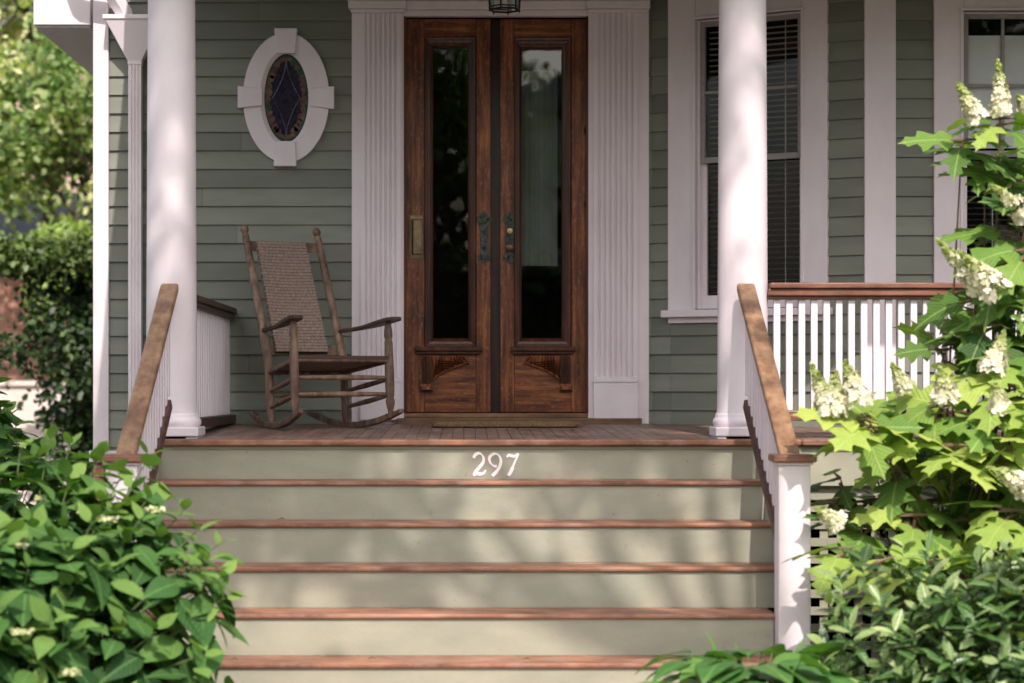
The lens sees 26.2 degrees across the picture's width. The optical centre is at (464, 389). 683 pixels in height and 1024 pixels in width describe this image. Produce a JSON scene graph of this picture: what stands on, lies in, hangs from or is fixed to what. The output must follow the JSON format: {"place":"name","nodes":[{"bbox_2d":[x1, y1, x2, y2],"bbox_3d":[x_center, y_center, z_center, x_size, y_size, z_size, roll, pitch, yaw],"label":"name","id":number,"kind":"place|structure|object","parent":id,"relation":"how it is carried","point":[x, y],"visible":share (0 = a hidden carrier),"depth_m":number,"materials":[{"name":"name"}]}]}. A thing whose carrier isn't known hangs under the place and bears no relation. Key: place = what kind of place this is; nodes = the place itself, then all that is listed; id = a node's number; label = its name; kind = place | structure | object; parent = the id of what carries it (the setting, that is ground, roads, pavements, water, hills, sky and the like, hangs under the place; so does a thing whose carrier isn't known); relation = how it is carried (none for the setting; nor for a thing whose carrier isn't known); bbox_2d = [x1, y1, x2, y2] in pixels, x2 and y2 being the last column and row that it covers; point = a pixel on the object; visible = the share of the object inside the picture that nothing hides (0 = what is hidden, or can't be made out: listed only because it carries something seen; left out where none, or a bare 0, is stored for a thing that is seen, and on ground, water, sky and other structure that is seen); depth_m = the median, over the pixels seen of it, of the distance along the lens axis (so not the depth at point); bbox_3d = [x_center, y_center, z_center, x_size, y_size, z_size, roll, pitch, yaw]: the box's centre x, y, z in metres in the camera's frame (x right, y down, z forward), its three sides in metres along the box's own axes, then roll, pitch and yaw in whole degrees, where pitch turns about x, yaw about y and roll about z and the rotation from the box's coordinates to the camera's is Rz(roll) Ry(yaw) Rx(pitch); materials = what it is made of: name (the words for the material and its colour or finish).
{"place":"outdoors","nodes":[
{"label":"outdoors","id":0,"kind":"place"},
{"bbox_2d":[0,192,92,380],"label":"house","id":1,"kind":"structure","parent":0,"point":[9,303],"depth_m":29.00,"materials":[{"name":"brick"}]},
{"bbox_2d":[0,0,92,191],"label":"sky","id":2,"kind":"structure","parent":0,"point":[17,33],"depth_m":50.00,"materials":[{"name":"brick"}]},
{"bbox_2d":[223,562,699,655],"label":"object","id":3,"kind":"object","parent":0,"point":[467,655],"depth_m":13.13,"materials":[{"name":"wood"}]},
{"bbox_2d":[0,377,65,523],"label":"leafy sapling","id":4,"kind":"object","parent":3,"relation":"on","point":[8,417],"visible":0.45,"depth_m":10.89,"materials":[{"name":"green plant"}]},
{"bbox_2d":[0,381,69,511],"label":"garden wall","id":5,"kind":"structure","parent":3,"relation":"on","point":[17,391],"depth_m":26.00,"materials":[{"name":"white paint"}]},
{"bbox_2d":[0,1,92,230],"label":"dogwood tree","id":6,"kind":"object","parent":3,"relation":"on","point":[27,141],"visible":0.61,"depth_m":24.67,"materials":[{"name":"green plant"}]},
{"bbox_2d":[0,0,92,378],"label":"maple tree","id":7,"kind":"object","parent":3,"relation":"on","point":[21,12],"visible":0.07,"depth_m":26.93,"materials":[{"name":"green plant"}]},
{"bbox_2d":[0,227,92,521],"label":"hedge","id":8,"kind":"object","parent":3,"relation":"on","point":[34,257],"visible":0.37,"depth_m":20.19,"materials":[{"name":"green plant"}]},
{"bbox_2d":[9,216,92,338],"bbox_3d":[-5.795,-1.243,24.000,4.552,1.374,1.594,0,0,0],"label":"light shrub","id":9,"kind":"object","parent":3,"relation":"on","point":[61,227],"visible":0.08,"depth_m":23.81,"materials":[{"name":"green plant"}]},
{"bbox_2d":[0,423,248,682],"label":"hydrangea shrub","id":10,"kind":"object","parent":3,"relation":"on","point":[71,592],"visible":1,"depth_m":8.68,"materials":[{"name":"green plant"}]},
{"bbox_2d":[143,446,774,682],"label":"porch steps","id":11,"kind":"structure","parent":3,"relation":"on","point":[518,503],"depth_m":10.64,"materials":[{"name":"paint"}]},
{"bbox_2d":[99,283,178,611],"bbox_3d":[-1.552,0.519,10.605,0.196,2.132,1.410,0,0,0],"label":"stair railing","id":12,"kind":"object","parent":11,"relation":"attached to","point":[148,415],"visible":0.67,"depth_m":10.66,"materials":[{"name":"brown wood"}]},
{"bbox_2d":[737,283,816,651],"bbox_3d":[1.488,0.519,10.605,0.196,2.132,1.410,0,0,0],"label":"stair railing","id":13,"kind":"object","parent":11,"relation":"attached to","point":[783,463],"visible":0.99,"depth_m":10.04,"materials":[{"name":"white wood"}]},
{"bbox_2d":[33,0,1023,634],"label":"house","id":14,"kind":"structure","parent":3,"relation":"on","point":[513,216],"depth_m":13.57,"materials":[{"name":"green wood"}]},
{"bbox_2d":[238,28,333,166],"bbox_3d":[-1.103,-1.803,13.582,0.593,0.850,0.076,0,0,0],"label":"oval window","id":15,"kind":"structure","parent":14,"relation":"in","point":[286,97],"depth_m":13.56,"materials":[{"name":"white paint"}]},
{"bbox_2d":[406,19,499,411],"bbox_3d":[-0.076,-1.082,13.660,0.596,2.441,0.120,0,0,0],"label":"door","id":16,"kind":"structure","parent":14,"relation":"in","point":[443,374],"depth_m":13.65,"materials":[{"name":"brown wood"}]},
{"bbox_2d":[500,19,585,411],"bbox_3d":[0.488,-1.082,13.696,0.538,2.439,0.229,0,0,0],"label":"door","id":17,"kind":"structure","parent":14,"relation":"in","point":[537,374],"depth_m":13.65,"materials":[{"name":"brown wood"}]},
{"bbox_2d":[661,0,832,322],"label":"window","id":18,"kind":"structure","parent":14,"relation":"in","point":[688,20],"depth_m":13.41,"materials":[{"name":"white paint"}]},
{"bbox_2d":[933,0,1023,318],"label":"window","id":19,"kind":"structure","parent":14,"relation":"in","point":[970,61],"depth_m":12.87,"materials":[{"name":"white paint"}]},
{"bbox_2d":[146,0,1022,676],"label":"porch","id":20,"kind":"object","parent":3,"relation":"on","point":[742,170],"visible":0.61,"depth_m":11.39,"materials":[{"name":"white wood"}]},
{"bbox_2d":[197,295,236,427],"bbox_3d":[-1.460,-0.149,12.580,0.110,0.708,1.960,0,0,0],"label":"porch railing","id":21,"kind":"object","parent":20,"relation":"on","point":[213,361],"visible":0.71,"depth_m":12.57,"materials":[{"name":"white wood"}]},
{"bbox_2d":[240,225,403,428],"bbox_3d":[-0.882,-0.382,12.877,0.713,1.210,0.966,0,0,-30],"label":"rocking chair","id":22,"kind":"object","parent":20,"relation":"on","point":[295,328],"visible":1,"depth_m":12.98,"materials":[{"name":"brown wood"}]},
{"bbox_2d":[488,0,520,14],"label":"hanging lantern","id":23,"kind":"object","parent":20,"relation":"hanging from","point":[513,6],"visible":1,"depth_m":12.60,"materials":[{"name":"black metal"}]},
{"bbox_2d":[432,419,578,427],"bbox_3d":[0.236,0.199,13.110,0.863,0.044,0.460,0,0,0],"label":"doormat","id":24,"kind":"object","parent":20,"relation":"on","point":[504,423],"visible":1,"depth_m":12.88,"materials":[{"name":"brown fabric"}]},
{"bbox_2d":[767,283,1023,420],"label":"porch railing","id":25,"kind":"object","parent":20,"relation":"attached to","point":[850,293],"visible":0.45,"depth_m":11.45,"materials":[{"name":"white wood"}]},
{"bbox_2d":[634,642,865,682],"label":"hosta plant","id":26,"kind":"object","parent":3,"relation":"on","point":[785,666],"visible":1,"depth_m":8.62,"materials":[{"name":"green plant"}]},
{"bbox_2d":[706,630,806,678],"bbox_3d":[1.184,1.119,8.954,0.410,0.300,0.116,0,0,0],"label":"strap leaf plant","id":27,"kind":"object","parent":3,"relation":"on","point":[714,647],"visible":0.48,"depth_m":8.96,"materials":[{"name":"green plant"}]},
{"bbox_2d":[780,58,1023,679],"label":"oakleaf hydrangea","id":28,"kind":"object","parent":3,"relation":"on","point":[989,463],"visible":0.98,"depth_m":9.84,"materials":[{"name":"green plant"}]},
{"bbox_2d":[802,530,1023,682],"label":"broadleaf evergreen","id":29,"kind":"object","parent":3,"relation":"on","point":[1002,634],"visible":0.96,"depth_m":8.92,"materials":[{"name":"green plant"}]}
]}

